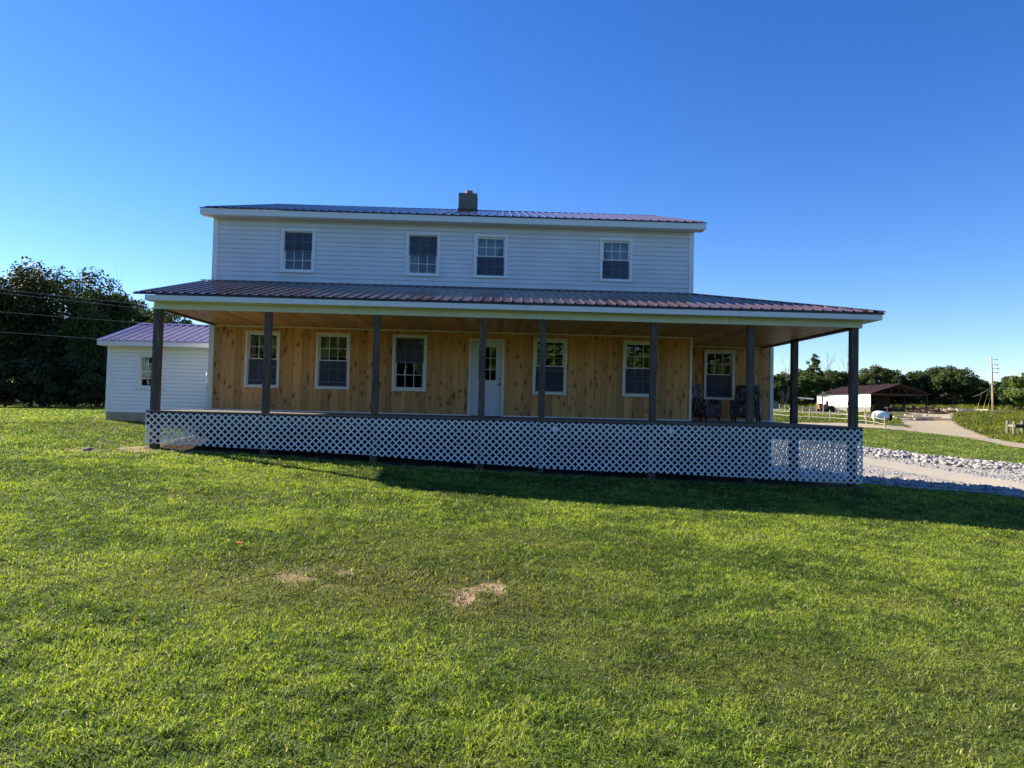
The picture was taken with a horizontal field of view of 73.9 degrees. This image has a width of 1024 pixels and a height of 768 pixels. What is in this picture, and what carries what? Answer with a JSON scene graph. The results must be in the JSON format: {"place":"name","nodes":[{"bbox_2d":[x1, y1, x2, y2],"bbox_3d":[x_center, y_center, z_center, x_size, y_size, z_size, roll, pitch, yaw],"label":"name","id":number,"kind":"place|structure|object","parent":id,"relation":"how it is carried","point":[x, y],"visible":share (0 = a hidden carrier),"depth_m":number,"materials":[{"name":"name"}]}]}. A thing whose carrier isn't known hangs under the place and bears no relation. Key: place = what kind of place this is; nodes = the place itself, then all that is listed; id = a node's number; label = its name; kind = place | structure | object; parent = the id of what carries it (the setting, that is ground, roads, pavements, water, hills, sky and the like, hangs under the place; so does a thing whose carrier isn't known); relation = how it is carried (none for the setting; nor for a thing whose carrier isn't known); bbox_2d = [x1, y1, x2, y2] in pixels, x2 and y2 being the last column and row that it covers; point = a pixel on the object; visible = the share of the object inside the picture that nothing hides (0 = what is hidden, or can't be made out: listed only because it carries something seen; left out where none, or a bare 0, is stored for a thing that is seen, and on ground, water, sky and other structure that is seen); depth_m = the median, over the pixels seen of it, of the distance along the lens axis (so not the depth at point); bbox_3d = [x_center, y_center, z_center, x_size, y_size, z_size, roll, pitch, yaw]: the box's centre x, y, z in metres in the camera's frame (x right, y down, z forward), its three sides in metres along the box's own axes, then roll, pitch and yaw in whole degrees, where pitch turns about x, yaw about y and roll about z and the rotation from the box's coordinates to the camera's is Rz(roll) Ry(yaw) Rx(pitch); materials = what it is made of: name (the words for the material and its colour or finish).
{"place":"outdoors","nodes":[
{"label":"outdoors","id":0,"kind":"place"},
{"bbox_2d":[8,312,139,322],"bbox_3d":[-23.016,-3.594,37.121,13.170,0.138,0.012,2,-2,-27],"label":"power line","id":1,"kind":"object","parent":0,"point":[72,317],"visible":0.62,"depth_m":36.76,"materials":[{"name":"metal"}]},
{"bbox_2d":[3,289,153,305],"bbox_3d":[-22.990,-4.688,37.157,13.170,0.405,0.012,2,-2,-27],"label":"power line","id":2,"kind":"object","parent":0,"point":[77,297],"visible":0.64,"depth_m":36.88,"materials":[{"name":"metal"}]},
{"bbox_2d":[5,293,153,309],"bbox_3d":[-22.995,-4.474,37.150,13.170,0.474,0.012,2,-2,-27],"label":"power line","id":3,"kind":"object","parent":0,"point":[77,301],"visible":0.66,"depth_m":36.71,"materials":[{"name":"metal"}]},
{"bbox_2d":[0,399,1023,767],"bbox_3d":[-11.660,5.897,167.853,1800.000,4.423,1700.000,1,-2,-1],"label":"ground","id":4,"kind":"structure","parent":0,"point":[466,465],"depth_m":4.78,"materials":[{"name":"green plant"}]},
{"bbox_2d":[0,361,34,406],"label":"bush","id":5,"kind":"object","parent":4,"relation":"on","point":[9,386],"visible":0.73,"depth_m":48.95,"materials":[{"name":"green plant"}]},
{"bbox_2d":[0,278,46,365],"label":"broadleaf tree","id":6,"kind":"object","parent":4,"relation":"on","point":[26,336],"visible":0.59,"depth_m":53.90,"materials":[{"name":"green plant"}]},
{"bbox_2d":[3,286,66,405],"bbox_3d":[-43.910,-4.584,60.174,8.233,13.825,9.041,1,-2,12],"label":"broadleaf tree","id":7,"kind":"object","parent":4,"relation":"on","point":[8,403],"visible":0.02,"depth_m":59.68,"materials":[{"name":"green plant"}]},
{"bbox_2d":[0,355,71,406],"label":"bush","id":8,"kind":"object","parent":4,"relation":"on","point":[24,364],"visible":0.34,"depth_m":50.13,"materials":[{"name":"green plant"}]},
{"bbox_2d":[15,364,79,406],"bbox_3d":[-33.777,0.271,49.857,4.849,3.542,3.913,0,-2,25],"label":"bush","id":9,"kind":"object","parent":4,"relation":"on","point":[54,388],"visible":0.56,"depth_m":48.90,"materials":[{"name":"green plant"}]},
{"bbox_2d":[0,377,104,406],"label":"undergrowth","id":10,"kind":"object","parent":4,"relation":"on","point":[15,402],"visible":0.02,"depth_m":62.19,"materials":[{"name":"green plant"}]},
{"bbox_2d":[15,353,104,406],"bbox_3d":[-33.023,-0.084,50.972,4.942,4.475,6.125,0,-2,38],"label":"bush","id":11,"kind":"object","parent":4,"relation":"on","point":[71,363],"visible":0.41,"depth_m":49.31,"materials":[{"name":"green plant"}]},
{"bbox_2d":[7,276,122,406],"bbox_3d":[-39.290,-3.645,59.319,11.035,11.924,9.859,2,-2,-24],"label":"broadleaf tree","id":12,"kind":"object","parent":4,"relation":"on","point":[49,319],"visible":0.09,"depth_m":57.05,"materials":[{"name":"green plant"}]},
{"bbox_2d":[0,256,137,406],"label":"broadleaf tree","id":13,"kind":"object","parent":4,"relation":"on","point":[31,278],"visible":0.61,"depth_m":54.64,"materials":[{"name":"green plant"}]},
{"bbox_2d":[53,359,106,407],"bbox_3d":[-30.643,0.136,50.145,5.359,3.915,4.325,1,-2,23],"label":"bush","id":14,"kind":"object","parent":4,"relation":"on","point":[93,386],"visible":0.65,"depth_m":48.87,"materials":[{"name":"green plant"}]},
{"bbox_2d":[82,447,94,450],"bbox_3d":[-8.797,1.360,14.142,0.239,0.092,0.168,1,-2,-1],"label":"stone","id":15,"kind":"object","parent":4,"relation":"on","point":[88,449],"visible":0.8,"depth_m":14.10,"materials":[{"name":"grey stone"}]},
{"bbox_2d":[74,359,106,401],"bbox_3d":[-30.313,0.116,51.852,4.530,4.102,5.615,2,-2,-13],"label":"bush","id":16,"kind":"object","parent":4,"relation":"on","point":[77,384],"visible":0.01,"depth_m":49.12,"materials":[{"name":"green plant"}]},
{"bbox_2d":[54,266,142,406],"bbox_3d":[-34.541,-4.237,57.053,7.261,13.034,8.464,2,-2,-13],"label":"broadleaf tree","id":17,"kind":"object","parent":4,"relation":"on","point":[72,326],"visible":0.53,"depth_m":55.13,"materials":[{"name":"green plant"}]},
{"bbox_2d":[80,277,153,358],"bbox_3d":[-34.288,-4.138,60.044,8.464,13.034,7.261,3,-2,-32],"label":"broadleaf tree","id":18,"kind":"object","parent":4,"relation":"on","point":[139,314],"visible":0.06,"depth_m":58.92,"materials":[{"name":"green plant"}]},
{"bbox_2d":[130,295,153,324],"bbox_3d":[-35.179,-3.769,64.100,8.204,12.545,7.470,0,-2,31],"label":"broadleaf tree","id":19,"kind":"object","parent":4,"relation":"on","point":[141,304],"visible":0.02,"depth_m":63.23,"materials":[{"name":"green plant"}]},
{"bbox_2d":[96,323,209,426],"bbox_3d":[-9.861,-0.048,21.169,3.520,3.627,4.640,1,-2,-1],"label":"side annex","id":20,"kind":"object","parent":4,"relation":"on","point":[184,366],"visible":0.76,"depth_m":19.26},
{"bbox_2d":[136,354,164,388],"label":"window","id":21,"kind":"structure","parent":20,"relation":"in","point":[139,385],"depth_m":19.25,"materials":[{"name":"white plastic"}]},
{"bbox_2d":[131,307,195,323],"bbox_3d":[-32.012,-3.696,62.252,7.984,12.296,6.850,2,-2,-18],"label":"broadleaf tree","id":22,"kind":"object","parent":4,"relation":"on","point":[169,318],"visible":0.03,"depth_m":61.64,"materials":[{"name":"green plant"}]},
{"bbox_2d":[194,430,211,435],"bbox_3d":[-7.875,1.253,17.422,0.457,0.164,0.165,2,-2,-19],"label":"cut log","id":23,"kind":"object","parent":4,"relation":"on","point":[203,431],"visible":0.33,"depth_m":17.35,"materials":[{"name":"brown wood"}]},
{"bbox_2d":[211,431,229,437],"bbox_3d":[-7.402,1.284,17.282,0.428,0.174,0.175,2,-2,-7],"label":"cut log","id":24,"kind":"object","parent":4,"relation":"on","point":[221,435],"visible":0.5,"depth_m":17.22,"materials":[{"name":"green wood"}]},
{"bbox_2d":[225,430,239,435],"bbox_3d":[-7.281,1.282,17.686,0.407,0.155,0.154,2,-2,-30],"label":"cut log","id":25,"kind":"object","parent":4,"relation":"on","point":[232,432],"visible":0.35,"depth_m":17.66,"materials":[{"name":"brown wood"}]},
{"bbox_2d":[238,566,542,618],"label":"soil crumbs","id":26,"kind":"object","parent":4,"relation":"on","point":[467,594],"visible":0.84,"depth_m":6.02,"materials":[{"name":"brown soil"}]},
{"bbox_2d":[132,190,886,487],"bbox_3d":[-0.111,-1.670,22.456,16.528,9.425,15.267,1,-2,-1],"label":"farmhouse","id":27,"kind":"object","parent":4,"relation":"on","point":[542,335],"visible":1,"depth_m":18.07,"materials":[{"name":"paint"}]},
{"bbox_2d":[243,330,280,387],"bbox_3d":[-6.607,-0.655,18.076,0.934,1.507,0.164,1,-2,-1],"label":"window","id":28,"kind":"structure","parent":27,"relation":"in","point":[248,332],"depth_m":18.03,"materials":[{"name":"beige plastic"}]},
{"bbox_2d":[253,335,276,384],"bbox_3d":[-6.606,-0.652,18.284,0.780,1.401,0.057,1,-2,-1],"label":"curtain","id":29,"kind":"object","parent":27,"relation":"hanging from","point":[274,348],"visible":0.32,"depth_m":18.30,"materials":[{"name":"grey fabric"}]},
{"bbox_2d":[279,228,315,272],"bbox_3d":[-5.712,-3.547,18.206,0.924,1.177,0.164,1,-2,-1],"label":"window","id":30,"kind":"structure","parent":27,"relation":"in","point":[283,250],"depth_m":18.17,"materials":[{"name":"white plastic"}]},
{"bbox_2d":[314,332,350,389],"bbox_3d":[-4.753,-0.609,18.119,0.924,1.507,0.164,1,-2,-1],"label":"window","id":31,"kind":"structure","parent":27,"relation":"in","point":[319,334],"depth_m":18.08,"materials":[{"name":"beige plastic"}]},
{"bbox_2d":[320,337,346,385],"bbox_3d":[-4.758,-0.607,18.308,0.762,1.401,0.057,1,-2,-1],"label":"curtain","id":32,"kind":"object","parent":27,"relation":"hanging from","point":[326,365],"visible":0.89,"depth_m":18.31,"materials":[{"name":"grey fabric"}]},
{"bbox_2d":[391,334,426,391],"bbox_3d":[-2.729,-0.559,18.166,0.934,1.507,0.164,1,-2,-1],"label":"window","id":33,"kind":"structure","parent":27,"relation":"in","point":[395,336],"depth_m":18.13,"materials":[{"name":"beige plastic"}]},
{"bbox_2d":[398,339,422,387],"bbox_3d":[-2.728,-0.556,18.355,0.780,1.401,0.057,1,-2,-1],"label":"curtain","id":34,"kind":"object","parent":27,"relation":"hanging from","point":[408,344],"visible":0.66,"depth_m":18.36,"materials":[{"name":"grey fabric"}]},
{"bbox_2d":[410,237,431,272],"bbox_3d":[-2.470,-3.470,18.456,0.617,1.041,0.057,1,-2,-1],"label":"curtain","id":35,"kind":"object","parent":27,"relation":"hanging from","point":[416,249],"visible":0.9,"depth_m":18.46,"materials":[{"name":"fabric"}]},
{"bbox_2d":[404,232,439,276],"bbox_3d":[-2.389,-3.464,18.283,0.934,1.177,0.164,1,-2,-1],"label":"window","id":36,"kind":"structure","parent":27,"relation":"in","point":[408,234],"depth_m":18.24,"materials":[{"name":"white plastic"}]},
{"bbox_2d":[470,341,501,415],"bbox_3d":[-0.689,-0.142,18.223,0.794,1.982,0.116,1,-2,-1],"label":"door","id":37,"kind":"structure","parent":27,"relation":"in","point":[492,387],"depth_m":18.23,"materials":[{"name":"paint"}]},
{"bbox_2d":[473,234,507,278],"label":"window","id":38,"kind":"structure","parent":27,"relation":"in","point":[476,236],"depth_m":18.28,"materials":[{"name":"white plastic"}]},
{"bbox_2d":[478,239,503,259],"bbox_3d":[-0.564,-3.661,18.509,0.760,0.562,0.057,1,-2,-1],"label":"curtain","id":39,"kind":"object","parent":27,"relation":"hanging from","point":[497,244],"visible":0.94,"depth_m":18.51,"materials":[{"name":"fabric"}]},
{"bbox_2d":[532,338,566,394],"bbox_3d":[1.009,-0.466,18.254,0.934,1.507,0.164,1,-2,-1],"label":"window","id":40,"kind":"structure","parent":27,"relation":"in","point":[548,340],"depth_m":18.21,"materials":[{"name":"beige plastic"}]},
{"bbox_2d":[604,243,627,278],"bbox_3d":[2.837,-3.362,18.581,0.666,0.991,0.057,1,-2,-1],"label":"curtain","id":41,"kind":"object","parent":27,"relation":"hanging from","point":[609,247],"visible":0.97,"depth_m":18.59,"materials":[{"name":"fabric"}]},
{"bbox_2d":[599,238,632,281],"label":"window","id":42,"kind":"structure","parent":27,"relation":"in","point":[602,240],"depth_m":18.36,"materials":[{"name":"white plastic"}]},
{"bbox_2d":[622,340,649,396],"bbox_3d":[3.413,-0.406,18.310,0.924,1.507,0.164,1,-2,-1],"label":"window","id":43,"kind":"structure","parent":27,"relation":"in","point":[625,342],"depth_m":18.27,"materials":[{"name":"beige plastic"}]},
{"bbox_2d":[691,383,721,420],"bbox_3d":[5.502,0.518,19.668,0.876,1.077,0.822,3,-3,-43],"label":"porch chair","id":44,"kind":"object","parent":27,"relation":"on","point":[701,406],"visible":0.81,"depth_m":19.40,"materials":[{"name":"fabric"}]},
{"bbox_2d":[703,350,734,399],"bbox_3d":[6.280,-0.272,20.702,0.954,1.517,0.164,1,-2,-1],"label":"window","id":45,"kind":"structure","parent":27,"relation":"in","point":[732,352],"depth_m":20.67,"materials":[{"name":"beige plastic"}]},
{"bbox_2d":[729,385,761,421],"bbox_3d":[6.776,0.549,19.697,0.876,1.077,0.822,0,-2,27],"label":"porch chair","id":46,"kind":"object","parent":27,"relation":"on","point":[737,407],"visible":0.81,"depth_m":19.54,"materials":[{"name":"fabric"}]},
{"bbox_2d":[773,400,782,409],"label":"grey shed","id":47,"kind":"structure","parent":4,"relation":"on","point":[775,405],"depth_m":112.19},
{"bbox_2d":[773,374,789,401],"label":"broadleaf tree","id":48,"kind":"object","parent":4,"relation":"on","point":[781,383],"visible":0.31,"depth_m":148.60,"materials":[{"name":"green plant"}]},
{"bbox_2d":[778,357,789,403],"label":"bare tree","id":49,"kind":"object","parent":4,"relation":"on","point":[787,395],"visible":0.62,"depth_m":147.63,"materials":[{"name":"plant"}]},
{"bbox_2d":[774,368,804,385],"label":"broadleaf tree","id":50,"kind":"object","parent":4,"relation":"on","point":[800,371],"visible":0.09,"depth_m":157.54,"materials":[{"name":"green plant"}]},
{"bbox_2d":[784,406,843,410],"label":"lumber pile","id":51,"kind":"object","parent":4,"relation":"on","point":[806,409],"visible":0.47,"depth_m":106.89,"materials":[{"name":"brown wood"}]},
{"bbox_2d":[805,354,824,404],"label":"slender tree","id":52,"kind":"object","parent":4,"relation":"on","point":[814,366],"visible":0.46,"depth_m":147.40,"materials":[{"name":"green plant"}]},
{"bbox_2d":[798,371,834,404],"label":"broadleaf tree","id":53,"kind":"object","parent":4,"relation":"on","point":[807,382],"visible":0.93,"depth_m":143.86,"materials":[{"name":"green plant"}]},
{"bbox_2d":[779,404,865,418],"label":"post fence","id":54,"kind":"object","parent":4,"relation":"on","point":[823,410],"visible":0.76,"depth_m":92.90,"materials":[{"name":"brown wood"}]},
{"bbox_2d":[815,392,834,412],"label":"tractor","id":55,"kind":"object","parent":4,"relation":"on","point":[827,407],"visible":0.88,"depth_m":99.61,"materials":[{"name":"metal"}]},
{"bbox_2d":[817,353,839,391],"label":"bare tree","id":56,"kind":"object","parent":4,"relation":"on","point":[828,365],"visible":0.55,"depth_m":150.41,"materials":[{"name":"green plant"}]},
{"bbox_2d":[773,409,885,427],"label":"post fence","id":57,"kind":"object","parent":4,"relation":"on","point":[810,412],"visible":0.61,"depth_m":73.83,"materials":[{"name":"brown wood"}]},
{"bbox_2d":[812,369,846,394],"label":"broadleaf tree","id":58,"kind":"object","parent":4,"relation":"on","point":[842,384],"visible":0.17,"depth_m":148.16,"materials":[{"name":"green plant"}]},
{"bbox_2d":[773,408,910,423],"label":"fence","id":59,"kind":"object","parent":4,"relation":"on","point":[835,418],"visible":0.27,"depth_m":83.25,"materials":[{"name":"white wood"}]},
{"bbox_2d":[824,370,861,390],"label":"broadleaf tree","id":60,"kind":"object","parent":4,"relation":"on","point":[832,375],"visible":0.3,"depth_m":148.70,"materials":[{"name":"green plant"}]},
{"bbox_2d":[817,383,931,411],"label":"barn","id":61,"kind":"structure","parent":4,"relation":"on","point":[882,393],"depth_m":121.34,"materials":[{"name":"metal"}]},
{"bbox_2d":[868,411,892,420],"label":"propane tank","id":62,"kind":"object","parent":4,"relation":"on","point":[880,415],"visible":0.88,"depth_m":79.51,"materials":[{"name":"metal"}]},
{"bbox_2d":[858,364,906,385],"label":"broadleaf tree","id":63,"kind":"object","parent":4,"relation":"on","point":[876,375],"visible":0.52,"depth_m":148.10,"materials":[{"name":"green plant"}]},
{"bbox_2d":[777,386,1023,406],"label":"undergrowth","id":64,"kind":"object","parent":4,"relation":"on","point":[945,398],"visible":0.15,"depth_m":151.35,"materials":[{"name":"green plant"}]},
{"bbox_2d":[780,402,1023,410],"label":"weeds","id":65,"kind":"object","parent":4,"relation":"on","point":[1002,407],"visible":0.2,"depth_m":131.18,"materials":[{"name":"green plant"}]},
{"bbox_2d":[884,406,920,411],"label":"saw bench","id":66,"kind":"object","parent":4,"relation":"on","point":[911,407],"visible":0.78,"depth_m":107.64,"materials":[{"name":"brown wood"}]},
{"bbox_2d":[787,440,1023,469],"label":"riprap","id":67,"kind":"object","parent":4,"relation":"on","point":[957,461],"visible":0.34,"depth_m":33.59,"materials":[{"name":"stone"}]},
{"bbox_2d":[892,371,927,405],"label":"broadleaf tree","id":68,"kind":"object","parent":4,"relation":"on","point":[917,378],"visible":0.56,"depth_m":148.08,"materials":[{"name":"green plant"}]},
{"bbox_2d":[878,407,947,410],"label":"lumber pile","id":69,"kind":"object","parent":4,"relation":"on","point":[914,409],"visible":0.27,"depth_m":124.34,"materials":[{"name":"brown wood"}]},
{"bbox_2d":[909,366,951,405],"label":"broadleaf tree","id":70,"kind":"object","parent":4,"relation":"on","point":[930,373],"visible":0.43,"depth_m":147.63,"materials":[{"name":"green plant"}]},
{"bbox_2d":[915,406,950,411],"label":"lumber pile","id":71,"kind":"object","parent":4,"relation":"on","point":[931,408],"visible":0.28,"depth_m":106.71,"materials":[{"name":"brown wood"}]},
{"bbox_2d":[917,410,958,413],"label":"lumber pile","id":72,"kind":"object","parent":4,"relation":"on","point":[933,412],"visible":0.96,"depth_m":96.31,"materials":[{"name":"beige wood"}]},
{"bbox_2d":[929,365,982,405],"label":"broadleaf tree","id":73,"kind":"object","parent":4,"relation":"on","point":[959,382],"visible":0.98,"depth_m":143.93,"materials":[{"name":"green plant"}]},
{"bbox_2d":[940,408,978,412],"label":"lumber pile","id":74,"kind":"object","parent":4,"relation":"on","point":[956,409],"visible":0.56,"depth_m":103.81,"materials":[{"name":"beige wood"}]},
{"bbox_2d":[960,376,988,403],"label":"broadleaf tree","id":75,"kind":"object","parent":4,"relation":"on","point":[974,396],"visible":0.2,"depth_m":149.99,"materials":[{"name":"green plant"}]},
{"bbox_2d":[965,379,1002,405],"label":"broadleaf tree","id":76,"kind":"object","parent":4,"relation":"on","point":[987,398],"visible":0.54,"depth_m":148.95,"materials":[{"name":"green plant"}]},
{"bbox_2d":[951,409,1023,442],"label":"weeds","id":77,"kind":"object","parent":4,"relation":"on","point":[997,423],"visible":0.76,"depth_m":78.45,"materials":[{"name":"green plant"}]},
{"bbox_2d":[976,409,1001,410],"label":"lumber pile","id":78,"kind":"object","parent":4,"relation":"on","point":[986,409],"visible":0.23,"depth_m":105.28,"materials":[{"name":"beige wood"}]},
{"bbox_2d":[991,357,999,409],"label":"utility pole","id":79,"kind":"object","parent":4,"relation":"on","point":[992,372],"visible":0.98,"depth_m":105.03,"materials":[{"name":"brown wood"}]},
{"bbox_2d":[989,375,1021,409],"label":"broadleaf tree","id":80,"kind":"object","parent":4,"relation":"on","point":[1003,384],"visible":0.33,"depth_m":129.97,"materials":[{"name":"green plant"}]},
{"bbox_2d":[1003,372,1023,404],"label":"broadleaf tree","id":81,"kind":"object","parent":4,"relation":"on","point":[1015,394],"visible":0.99,"depth_m":117.28,"materials":[{"name":"green plant"}]},
{"bbox_2d":[1006,420,1023,435],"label":"wooden fence","id":82,"kind":"object","parent":4,"relation":"on","point":[1014,425],"visible":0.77,"depth_m":64.61,"materials":[{"name":"grey wood"}]},
{"bbox_2d":[0,0,1023,382],"label":"sky","id":83,"kind":"structure","parent":0,"point":[862,154],"materials":[{"name":"blue"}]},
{"bbox_2d":[771,439,1023,496],"bbox_3d":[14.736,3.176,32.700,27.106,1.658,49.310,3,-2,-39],"label":"gravel driveway","id":84,"kind":"structure","parent":0,"point":[888,472],"depth_m":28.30,"materials":[{"name":"grey gravel"}]},
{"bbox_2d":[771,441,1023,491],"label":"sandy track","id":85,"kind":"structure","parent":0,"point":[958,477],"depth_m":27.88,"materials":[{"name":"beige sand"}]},
{"bbox_2d":[781,422,1023,447],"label":"dirt road","id":86,"kind":"structure","parent":0,"point":[1007,443],"depth_m":66.32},
{"bbox_2d":[900,413,988,437],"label":"farm track","id":87,"kind":"structure","parent":0,"point":[944,427],"depth_m":70.46,"materials":[{"name":"beige gravel"}]},
{"bbox_2d":[884,411,940,419],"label":"lumber pile","id":88,"kind":"object","parent":87,"relation":"on","point":[915,416],"visible":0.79,"depth_m":83.39,"materials":[{"name":"beige wood"}]},
{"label":"cut log","id":89,"kind":"object","parent":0,"visible":0},
{"bbox_2d":[204,426,221,429],"bbox_3d":[-7.672,1.113,17.482,0.144,0.145,0.406,0,-2,37],"label":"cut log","id":90,"kind":"object","parent":89,"relation":"on","point":[208,427],"visible":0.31,"depth_m":17.42,"materials":[{"name":"brown wood"}]}
]}

